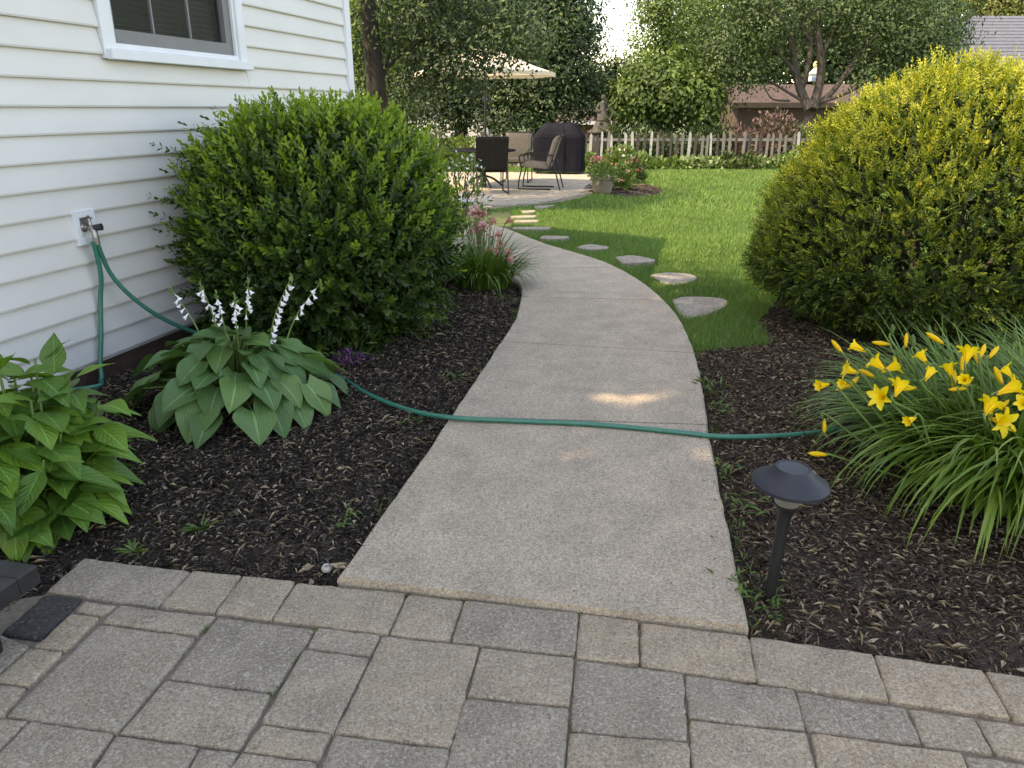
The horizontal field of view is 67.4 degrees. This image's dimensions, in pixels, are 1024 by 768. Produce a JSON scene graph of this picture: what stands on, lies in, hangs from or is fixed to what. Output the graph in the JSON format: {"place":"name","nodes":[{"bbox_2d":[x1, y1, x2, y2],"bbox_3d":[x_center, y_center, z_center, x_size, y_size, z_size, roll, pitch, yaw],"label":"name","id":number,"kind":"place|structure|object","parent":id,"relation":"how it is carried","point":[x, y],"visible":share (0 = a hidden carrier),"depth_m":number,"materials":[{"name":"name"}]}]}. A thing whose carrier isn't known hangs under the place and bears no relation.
{"place":"outdoors","nodes":[
{"label":"outdoors","id":0,"kind":"place"},
{"bbox_2d":[0,254,520,611],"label":"mulch bed","id":1,"kind":"object","parent":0,"point":[273,500],"visible":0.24,"depth_m":3.35,"materials":[{"name":"brown wood"}]},
{"bbox_2d":[0,333,156,563],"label":"leafy plant","id":2,"kind":"object","parent":1,"relation":"on","point":[63,471],"visible":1,"depth_m":2.80,"materials":[{"name":"green plant"}]},
{"bbox_2d":[113,537,149,559],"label":"weed","id":3,"kind":"object","parent":1,"relation":"on","point":[131,547],"visible":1,"depth_m":2.74,"materials":[{"name":"green plant"}]},
{"bbox_2d":[176,513,221,533],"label":"weed","id":4,"kind":"object","parent":1,"relation":"on","point":[192,527],"visible":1,"depth_m":2.88,"materials":[{"name":"green plant"}]},
{"bbox_2d":[114,273,349,449],"bbox_3d":[-1.436,-0.191,4.006,1.120,0.816,1.092,10,22,25],"label":"hosta","id":5,"kind":"object","parent":1,"relation":"on","point":[192,399],"visible":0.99,"depth_m":3.79,"materials":[{"name":"green plant"}]},
{"bbox_2d":[298,563,313,572],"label":"dead leaf","id":6,"kind":"object","parent":1,"relation":"on","point":[308,566],"visible":1,"depth_m":2.63,"materials":[{"name":"beige plant"}]},
{"bbox_2d":[146,85,470,357],"bbox_3d":[-1.277,-1.060,5.232,2.006,1.834,2.031,0,20,0],"label":"boxwood shrub","id":7,"kind":"object","parent":1,"relation":"on","point":[347,184],"visible":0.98,"depth_m":4.62,"materials":[{"name":"green plant"}]},
{"bbox_2d":[321,563,331,572],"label":"pebble","id":8,"kind":"object","parent":1,"relation":"on","point":[326,568],"visible":1,"depth_m":2.64,"materials":[{"name":"grey stone"}]},
{"bbox_2d":[328,562,346,568],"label":"dead leaf","id":9,"kind":"object","parent":1,"relation":"on","point":[339,565],"visible":1,"depth_m":2.64,"materials":[{"name":"beige plant"}]},
{"bbox_2d":[300,314,378,360],"bbox_3d":[-1.145,-0.310,4.953,0.588,0.272,0.557,9,21,23],"label":"ground cover","id":10,"kind":"object","parent":1,"relation":"on","point":[348,343],"visible":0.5,"depth_m":4.88,"materials":[{"name":"green plant"}]},
{"bbox_2d":[332,502,365,527],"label":"weed","id":11,"kind":"object","parent":1,"relation":"on","point":[346,519],"visible":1,"depth_m":2.98,"materials":[{"name":"green plant"}]},
{"bbox_2d":[330,347,373,365],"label":"purple flower","id":12,"kind":"object","parent":1,"relation":"on","point":[348,356],"visible":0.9,"depth_m":4.77,"materials":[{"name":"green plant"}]},
{"bbox_2d":[399,413,427,431],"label":"weed","id":13,"kind":"object","parent":1,"relation":"on","point":[413,419],"visible":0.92,"depth_m":3.88,"materials":[{"name":"green plant"}]},
{"bbox_2d":[439,370,464,379],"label":"weed","id":14,"kind":"object","parent":1,"relation":"on","point":[452,374],"visible":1,"depth_m":4.55,"materials":[{"name":"green plant"}]},
{"bbox_2d":[442,146,494,238],"bbox_3d":[-0.586,-2.233,9.065,0.773,1.101,0.853,0,20,0],"label":"flowering plant","id":15,"kind":"object","parent":1,"relation":"on","point":[467,203],"visible":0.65,"depth_m":9.01,"materials":[{"name":"green plant"}]},
{"bbox_2d":[444,205,550,297],"bbox_3d":[-0.274,-1.210,6.755,1.278,0.728,1.325,0,20,0],"label":"lily clump","id":16,"kind":"object","parent":1,"relation":"on","point":[490,267],"visible":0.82,"depth_m":6.66,"materials":[{"name":"green plant"}]},
{"bbox_2d":[427,172,592,211],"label":"patio","id":17,"kind":"structure","parent":0,"point":[575,184],"depth_m":15.22,"materials":[{"name":"stone"}]},
{"bbox_2d":[450,148,515,187],"bbox_3d":[-0.589,-4.392,15.634,1.340,0.737,1.340,0,20,0],"label":"patio table","id":18,"kind":"object","parent":17,"relation":"on","point":[472,150],"visible":0.56,"depth_m":15.59,"materials":[{"name":"black metal"}]},
{"bbox_2d":[415,49,554,135],"bbox_3d":[-0.529,-5.686,15.171,2.608,2.005,2.608,-8,21,-21],"label":"patio umbrella","id":19,"kind":"object","parent":18,"relation":"on","point":[525,73],"visible":0.17,"depth_m":14.55,"materials":[{"name":"beige fabric"}]},
{"bbox_2d":[472,136,508,194],"bbox_3d":[-0.411,-4.133,14.472,0.607,1.039,0.857,-3,20,-8],"label":"patio chair","id":20,"kind":"object","parent":17,"relation":"on","point":[491,152],"visible":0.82,"depth_m":14.12,"materials":[{"name":"black fabric"}]},
{"bbox_2d":[500,131,532,182],"bbox_3d":[0.105,-4.963,16.793,0.607,1.039,0.857,3,20,8],"label":"patio chair","id":21,"kind":"object","parent":17,"relation":"on","point":[520,142],"visible":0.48,"depth_m":16.89,"materials":[{"name":"beige fabric"}]},
{"bbox_2d":[517,134,563,189],"bbox_3d":[0.580,-4.404,15.230,0.857,1.039,0.607,3,20,9],"label":"patio chair","id":22,"kind":"object","parent":17,"relation":"on","point":[552,156],"visible":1,"depth_m":15.04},
{"bbox_2d":[533,123,585,173],"bbox_3d":[1.167,-5.809,18.910,1.274,1.196,0.706,3,20,9],"label":"covered grill","id":23,"kind":"object","parent":17,"relation":"on","point":[571,155],"visible":0.94,"depth_m":18.60,"materials":[{"name":"black fabric"}]},
{"bbox_2d":[0,559,1023,767],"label":"paver patio","id":24,"kind":"structure","parent":0,"point":[104,664],"depth_m":2.11,"materials":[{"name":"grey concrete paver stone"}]},
{"bbox_2d":[0,560,40,653],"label":"plant stand","id":25,"kind":"object","parent":24,"relation":"on","point":[17,580],"visible":1,"depth_m":2.20,"materials":[{"name":"grey stone"}]},
{"bbox_2d":[337,223,748,637],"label":"path","id":26,"kind":"structure","parent":0,"point":[625,524],"depth_m":3.23,"materials":[{"name":"concrete"}]},
{"bbox_2d":[374,282,780,635],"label":"seedlings","id":27,"kind":"object","parent":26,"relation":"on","point":[737,538],"visible":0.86,"depth_m":3.01,"materials":[{"name":"green plant"}]},
{"bbox_2d":[377,0,966,99],"label":"sky","id":28,"kind":"structure","parent":0,"point":[618,30],"materials":[{"name":"white"}]},
{"bbox_2d":[439,113,1020,163],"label":"ground","id":29,"kind":"structure","parent":0,"point":[624,133],"depth_m":55.73,"materials":[{"name":"soil"}]},
{"bbox_2d":[0,0,354,391],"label":"house","id":30,"kind":"structure","parent":29,"relation":"on","point":[97,97],"depth_m":4.49,"materials":[{"name":"plastic"}]},
{"bbox_2d":[72,241,104,388],"bbox_3d":[-2.443,-0.354,4.234,0.182,0.801,0.485,17,26,39],"label":"garden hose","id":31,"kind":"object","parent":30,"relation":"hanging from","point":[100,309],"visible":0.83,"depth_m":4.40,"materials":[{"name":"green rubber"}]},
{"bbox_2d":[91,0,253,70],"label":"window","id":32,"kind":"structure","parent":30,"relation":"in","point":[201,33],"depth_m":4.89,"materials":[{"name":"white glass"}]},
{"bbox_2d":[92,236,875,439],"bbox_3d":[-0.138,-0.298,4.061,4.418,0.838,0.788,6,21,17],"label":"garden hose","id":33,"kind":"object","parent":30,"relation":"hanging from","point":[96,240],"visible":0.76,"depth_m":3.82,"materials":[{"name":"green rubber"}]},
{"bbox_2d":[349,0,453,130],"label":"tree","id":34,"kind":"object","parent":29,"relation":"on","point":[358,84],"visible":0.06,"depth_m":25.12,"materials":[{"name":"green plant"}]},
{"bbox_2d":[353,38,496,147],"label":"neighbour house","id":35,"kind":"structure","parent":29,"relation":"on","point":[471,133],"depth_m":31.35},
{"bbox_2d":[378,0,551,155],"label":"tree","id":36,"kind":"object","parent":29,"relation":"on","point":[457,121],"visible":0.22,"depth_m":22.86,"materials":[{"name":"green plant"}]},
{"bbox_2d":[350,0,609,130],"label":"tree","id":37,"kind":"object","parent":29,"relation":"on","point":[558,71],"visible":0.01,"depth_m":39.64,"materials":[{"name":"green plant"}]},
{"bbox_2d":[449,0,628,157],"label":"tree","id":38,"kind":"object","parent":29,"relation":"on","point":[542,95],"visible":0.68,"depth_m":21.75,"materials":[{"name":"green plant"}]},
{"bbox_2d":[551,106,611,137],"bbox_3d":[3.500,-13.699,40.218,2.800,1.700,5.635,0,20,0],"label":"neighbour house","id":39,"kind":"structure","parent":29,"relation":"on","point":[584,130],"depth_m":37.96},
{"bbox_2d":[574,41,650,134],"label":"tree","id":40,"kind":"object","parent":29,"relation":"on","point":[614,67],"visible":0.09,"depth_m":40.03,"materials":[{"name":"green plant"}]},
{"bbox_2d":[614,0,740,144],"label":"tree","id":41,"kind":"object","parent":29,"relation":"on","point":[663,12],"visible":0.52,"depth_m":26.83,"materials":[{"name":"green plant"}]},
{"bbox_2d":[627,0,784,145],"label":"tree","id":42,"kind":"object","parent":29,"relation":"on","point":[702,41],"visible":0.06,"depth_m":30.05,"materials":[{"name":"green plant"}]},
{"bbox_2d":[705,0,922,108],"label":"tree","id":43,"kind":"object","parent":29,"relation":"on","point":[831,74],"visible":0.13,"depth_m":29.16,"materials":[{"name":"green plant"}]},
{"bbox_2d":[717,84,925,152],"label":"garden shed","id":44,"kind":"structure","parent":29,"relation":"on","point":[742,113],"depth_m":25.51,"materials":[{"name":"brown wood"}]},
{"bbox_2d":[803,0,1001,83],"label":"tree","id":45,"kind":"object","parent":29,"relation":"on","point":[944,4],"visible":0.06,"depth_m":30.25,"materials":[{"name":"green plant"}]},
{"bbox_2d":[855,16,1023,137],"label":"neighbour house","id":46,"kind":"structure","parent":29,"relation":"on","point":[1007,38],"depth_m":37.32,"materials":[{"name":"stone"}]},
{"bbox_2d":[929,0,1023,15],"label":"tree","id":47,"kind":"object","parent":29,"relation":"on","point":[1007,7],"visible":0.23,"depth_m":46.97,"materials":[{"name":"green plant"}]},
{"bbox_2d":[441,163,1023,377],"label":"lawn","id":48,"kind":"structure","parent":0,"point":[693,221],"depth_m":9.91,"materials":[{"name":"plant"}]},
{"bbox_2d":[414,124,455,168],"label":"bush","id":49,"kind":"object","parent":48,"relation":"on","point":[433,136],"visible":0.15,"depth_m":19.73,"materials":[{"name":"green plant"}]},
{"bbox_2d":[439,134,475,169],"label":"bush","id":50,"kind":"object","parent":48,"relation":"on","point":[463,142],"visible":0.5,"depth_m":19.81,"materials":[{"name":"green plant"}]},
{"bbox_2d":[349,0,570,119],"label":"tree","id":51,"kind":"object","parent":48,"relation":"on","point":[371,55],"visible":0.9,"depth_m":11.16,"materials":[{"name":"green plant"}]},
{"bbox_2d":[410,131,532,167],"bbox_3d":[-3.200,-6.417,20.984,9.690,1.005,0.181,0,20,0],"label":"picket fence","id":52,"kind":"object","parent":48,"relation":"on","point":[462,134],"visible":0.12,"depth_m":20.84,"materials":[{"name":"white wood"}]},
{"bbox_2d":[511,215,536,219],"bbox_3d":[0.178,-2.447,11.382,0.382,0.082,0.249,0,20,0],"label":"stepping stone","id":53,"kind":"object","parent":48,"relation":"on","point":[525,216],"visible":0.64,"depth_m":11.33,"materials":[{"name":"grey stone"}]},
{"bbox_2d":[515,220,538,224],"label":"stepping stone","id":54,"kind":"object","parent":48,"relation":"on","point":[523,221],"visible":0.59,"depth_m":10.83,"materials":[{"name":"grey stone"}]},
{"bbox_2d":[521,210,535,214],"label":"stepping stone","id":55,"kind":"object","parent":48,"relation":"on","point":[529,212],"visible":0.68,"depth_m":11.88,"materials":[{"name":"grey stone"}]},
{"bbox_2d":[512,227,550,232],"bbox_3d":[0.259,-2.049,10.268,0.514,0.082,0.218,0,20,0],"label":"stepping stone","id":56,"kind":"object","parent":48,"relation":"on","point":[533,228],"visible":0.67,"depth_m":10.20,"materials":[{"name":"grey stone"}]},
{"bbox_2d":[534,205,554,210],"bbox_3d":[0.487,-2.870,12.563,0.264,0.082,0.532,10,22,27],"label":"stepping stone","id":57,"kind":"object","parent":48,"relation":"on","point":[540,207],"visible":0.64,"depth_m":12.49,"materials":[{"name":"grey stone"}]},
{"bbox_2d":[540,236,568,242],"bbox_3d":[0.527,-1.782,9.521,0.363,0.082,0.245,0,20,0],"label":"stepping stone","id":58,"kind":"object","parent":48,"relation":"on","point":[548,238],"visible":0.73,"depth_m":9.44,"materials":[{"name":"grey stone"}]},
{"bbox_2d":[577,244,608,251],"bbox_3d":[0.926,-1.536,8.834,0.333,0.082,0.340,16,25,38],"label":"stepping stone","id":59,"kind":"object","parent":48,"relation":"on","point":[591,247],"visible":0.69,"depth_m":8.79,"materials":[{"name":"grey stone"}]},
{"bbox_2d":[585,150,601,168],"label":"border plant","id":60,"kind":"object","parent":48,"relation":"on","point":[590,154],"visible":0.57,"depth_m":20.52,"materials":[{"name":"green plant"}]},
{"bbox_2d":[587,94,615,163],"bbox_3d":[2.559,-7.192,21.748,0.840,1.890,0.727,0,20,0],"label":"garden statue","id":61,"kind":"object","parent":48,"relation":"on","point":[602,113],"visible":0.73,"depth_m":21.51,"materials":[{"name":"stone"}]},
{"bbox_2d":[598,101,623,157],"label":"bush","id":62,"kind":"object","parent":48,"relation":"on","point":[612,128],"visible":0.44,"depth_m":21.30,"materials":[{"name":"green plant"}]},
{"bbox_2d":[598,145,623,171],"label":"flowering plant","id":63,"kind":"object","parent":48,"relation":"on","point":[614,157],"visible":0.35,"depth_m":17.03,"materials":[{"name":"green plant"}]},
{"bbox_2d":[586,183,661,197],"bbox_3d":[2.234,-3.953,15.579,1.609,0.068,3.000,0,20,0],"label":"flower bed","id":64,"kind":"object","parent":48,"relation":"on","point":[640,189],"visible":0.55,"depth_m":15.00,"materials":[{"name":"soil"}]},
{"bbox_2d":[587,155,619,193],"bbox_3d":[1.722,-3.971,14.516,0.632,0.698,0.622,0,20,0],"label":"flower pot","id":65,"kind":"object","parent":64,"relation":"on","point":[604,180],"visible":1,"depth_m":14.40,"materials":[{"name":"ceramic"}]},
{"bbox_2d":[612,160,637,189],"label":"flowering plant","id":66,"kind":"object","parent":64,"relation":"on","point":[626,182],"visible":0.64,"depth_m":15.06,"materials":[{"name":"green plant"}]},
{"bbox_2d":[621,153,648,182],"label":"flowering plant","id":67,"kind":"object","parent":64,"relation":"on","point":[633,161],"visible":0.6,"depth_m":16.46,"materials":[{"name":"green plant"}]},
{"bbox_2d":[615,142,638,164],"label":"flowering plant","id":68,"kind":"object","parent":48,"relation":"on","point":[628,150],"visible":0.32,"depth_m":18.11,"materials":[{"name":"green plant"}]},
{"bbox_2d":[614,124,647,150],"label":"bush","id":69,"kind":"object","parent":48,"relation":"on","point":[624,130],"visible":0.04,"depth_m":22.02,"materials":[{"name":"green plant"}]},
{"bbox_2d":[615,255,654,268],"bbox_3d":[1.272,-1.287,8.140,0.390,0.082,0.406,-9,22,-24],"label":"stepping stone","id":70,"kind":"object","parent":48,"relation":"on","point":[628,260],"visible":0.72,"depth_m":8.03,"materials":[{"name":"grey stone"}]},
{"bbox_2d":[636,150,653,167],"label":"border plant","id":71,"kind":"object","parent":48,"relation":"on","point":[645,155],"visible":0.42,"depth_m":20.48,"materials":[{"name":"green plant"}]},
{"bbox_2d":[621,122,674,157],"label":"bush","id":72,"kind":"object","parent":48,"relation":"on","point":[666,154],"visible":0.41,"depth_m":21.46,"materials":[{"name":"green plant"}]},
{"bbox_2d":[645,155,671,168],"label":"border plant","id":73,"kind":"object","parent":48,"relation":"on","point":[657,162],"visible":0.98,"depth_m":20.49,"materials":[{"name":"green plant"}]},
{"bbox_2d":[588,35,737,152],"bbox_3d":[4.324,-8.110,21.954,4.217,3.488,2.860,4,20,12],"label":"tree","id":74,"kind":"object","parent":48,"relation":"on","point":[661,90],"visible":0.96,"depth_m":21.45,"materials":[{"name":"green plant"}]},
{"bbox_2d":[650,272,696,287],"bbox_3d":[1.553,-0.977,7.301,0.431,0.063,0.550,0,20,0],"label":"stepping stone","id":75,"kind":"object","parent":48,"relation":"on","point":[674,278],"visible":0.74,"depth_m":7.32,"materials":[{"name":"grey stone"}]},
{"bbox_2d":[663,155,687,168],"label":"border plant","id":76,"kind":"object","parent":48,"relation":"on","point":[673,160],"visible":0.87,"depth_m":20.47,"materials":[{"name":"green plant"}]},
{"bbox_2d":[676,153,702,167],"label":"border plant","id":77,"kind":"object","parent":48,"relation":"on","point":[689,162],"visible":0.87,"depth_m":20.48,"materials":[{"name":"green plant"}]},
{"bbox_2d":[660,124,721,162],"bbox_3d":[5.146,-6.807,21.830,1.913,1.118,1.724,7,21,19],"label":"bush","id":78,"kind":"object","parent":48,"relation":"on","point":[702,132],"visible":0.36,"depth_m":21.51,"materials":[{"name":"green plant"}]},
{"bbox_2d":[672,296,726,319],"bbox_3d":[1.561,-0.602,6.252,0.488,0.063,0.719,0,20,0],"label":"stepping stone","id":79,"kind":"object","parent":48,"relation":"on","point":[692,306],"visible":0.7,"depth_m":6.28,"materials":[{"name":"grey stone"}]},
{"bbox_2d":[688,154,714,167],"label":"border plant","id":80,"kind":"object","parent":48,"relation":"on","point":[701,161],"visible":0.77,"depth_m":20.49,"materials":[{"name":"green plant"}]},
{"bbox_2d":[701,155,731,168],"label":"border plant","id":81,"kind":"object","parent":48,"relation":"on","point":[715,159],"visible":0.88,"depth_m":20.48,"materials":[{"name":"green plant"}]},
{"bbox_2d":[699,119,741,156],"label":"bush","id":82,"kind":"object","parent":48,"relation":"on","point":[722,126],"visible":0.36,"depth_m":21.71,"materials":[{"name":"green plant"}]},
{"bbox_2d":[714,151,741,169],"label":"border plant","id":83,"kind":"object","parent":48,"relation":"on","point":[732,159],"visible":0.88,"depth_m":20.49,"materials":[{"name":"green plant"}]},
{"bbox_2d":[721,122,759,157],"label":"bush","id":84,"kind":"object","parent":48,"relation":"on","point":[741,135],"visible":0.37,"depth_m":21.56,"materials":[{"name":"brown plant"}]},
{"bbox_2d":[735,150,762,169],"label":"border plant","id":85,"kind":"object","parent":48,"relation":"on","point":[746,162],"visible":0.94,"depth_m":20.49,"materials":[{"name":"green plant"}]},
{"bbox_2d":[749,152,774,168],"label":"border plant","id":86,"kind":"object","parent":48,"relation":"on","point":[763,160],"visible":0.77,"depth_m":20.49,"materials":[{"name":"green plant"}]},
{"bbox_2d":[739,106,803,157],"bbox_3d":[7.318,-7.067,21.835,2.123,1.603,2.009,13,24,33],"label":"bush","id":87,"kind":"object","parent":48,"relation":"on","point":[767,125],"visible":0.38,"depth_m":21.45,"materials":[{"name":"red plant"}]},
{"bbox_2d":[764,154,790,168],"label":"border plant","id":88,"kind":"object","parent":48,"relation":"on","point":[777,160],"visible":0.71,"depth_m":20.49,"materials":[{"name":"green plant"}]},
{"bbox_2d":[585,131,984,167],"bbox_3d":[7.378,-6.414,20.984,11.646,1.003,0.183,0,20,0],"label":"picket fence","id":89,"kind":"object","parent":48,"relation":"on","point":[747,139],"visible":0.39,"depth_m":20.87,"materials":[{"name":"white wood"}]},
{"bbox_2d":[777,149,802,166],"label":"border plant","id":90,"kind":"object","parent":48,"relation":"on","point":[792,153],"visible":0.45,"depth_m":20.52,"materials":[{"name":"green plant"}]},
{"bbox_2d":[774,120,813,154],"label":"bush","id":91,"kind":"object","parent":48,"relation":"on","point":[802,130],"visible":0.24,"depth_m":21.47,"materials":[{"name":"green plant"}]},
{"bbox_2d":[649,0,996,142],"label":"tree","id":92,"kind":"object","parent":48,"relation":"on","point":[915,44],"visible":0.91,"depth_m":21.26,"materials":[{"name":"green plant"}]},
{"bbox_2d":[808,61,816,80],"bbox_3d":[10.312,-10.644,26.142,0.360,0.630,0.300,0,20,0],"label":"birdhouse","id":93,"kind":"object","parent":92,"relation":"hanging from","point":[812,74],"visible":0.71,"depth_m":26.08,"materials":[{"name":"white paint"}]},
{"bbox_2d":[694,298,1023,676],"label":"mulch bed","id":94,"kind":"object","parent":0,"point":[937,597],"visible":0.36,"depth_m":2.81,"materials":[{"name":"brown wood"}]},
{"bbox_2d":[690,375,730,394],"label":"weed","id":95,"kind":"object","parent":94,"relation":"on","point":[709,388],"visible":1,"depth_m":4.39,"materials":[{"name":"green plant"}]},
{"bbox_2d":[707,393,737,414],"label":"weed","id":96,"kind":"object","parent":94,"relation":"on","point":[720,403],"visible":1,"depth_m":4.06,"materials":[{"name":"green plant"}]},
{"bbox_2d":[713,458,742,479],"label":"weed","id":97,"kind":"object","parent":94,"relation":"on","point":[725,470],"visible":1,"depth_m":3.38,"materials":[{"name":"green plant"}]},
{"bbox_2d":[705,560,788,613],"bbox_3d":[0.797,0.652,2.539,0.212,0.041,0.292,-8,21,-22],"label":"weed","id":98,"kind":"object","parent":94,"relation":"on","point":[740,589],"visible":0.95,"depth_m":2.51,"materials":[{"name":"green plant"}]},
{"bbox_2d":[720,492,776,525],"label":"weed","id":99,"kind":"object","parent":94,"relation":"on","point":[734,500],"visible":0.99,"depth_m":3.05,"materials":[{"name":"green plant"}]},
{"bbox_2d":[757,589,797,622],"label":"weed","id":100,"kind":"object","parent":94,"relation":"on","point":[774,599],"visible":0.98,"depth_m":2.45,"materials":[{"name":"green plant"}]},
{"bbox_2d":[752,459,830,603],"bbox_3d":[0.843,0.522,2.431,0.229,0.578,0.229,2,21,-1],"label":"path light","id":101,"kind":"object","parent":94,"relation":"on","point":[789,486],"visible":0.97,"depth_m":2.32,"materials":[{"name":"black plastic"}]},
{"bbox_2d":[866,609,883,619],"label":"dead leaf","id":102,"kind":"object","parent":94,"relation":"on","point":[877,614],"visible":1,"depth_m":2.39,"materials":[{"name":"beige plant"}]},
{"bbox_2d":[738,43,1023,359],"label":"golden shrub","id":103,"kind":"object","parent":94,"relation":"on","point":[954,116],"visible":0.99,"depth_m":4.83,"materials":[{"name":"green plant"}]},
{"bbox_2d":[781,306,1023,567],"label":"daylily clump","id":104,"kind":"object","parent":94,"relation":"on","point":[951,427],"visible":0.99,"depth_m":2.98,"materials":[{"name":"green plant"}]}
]}

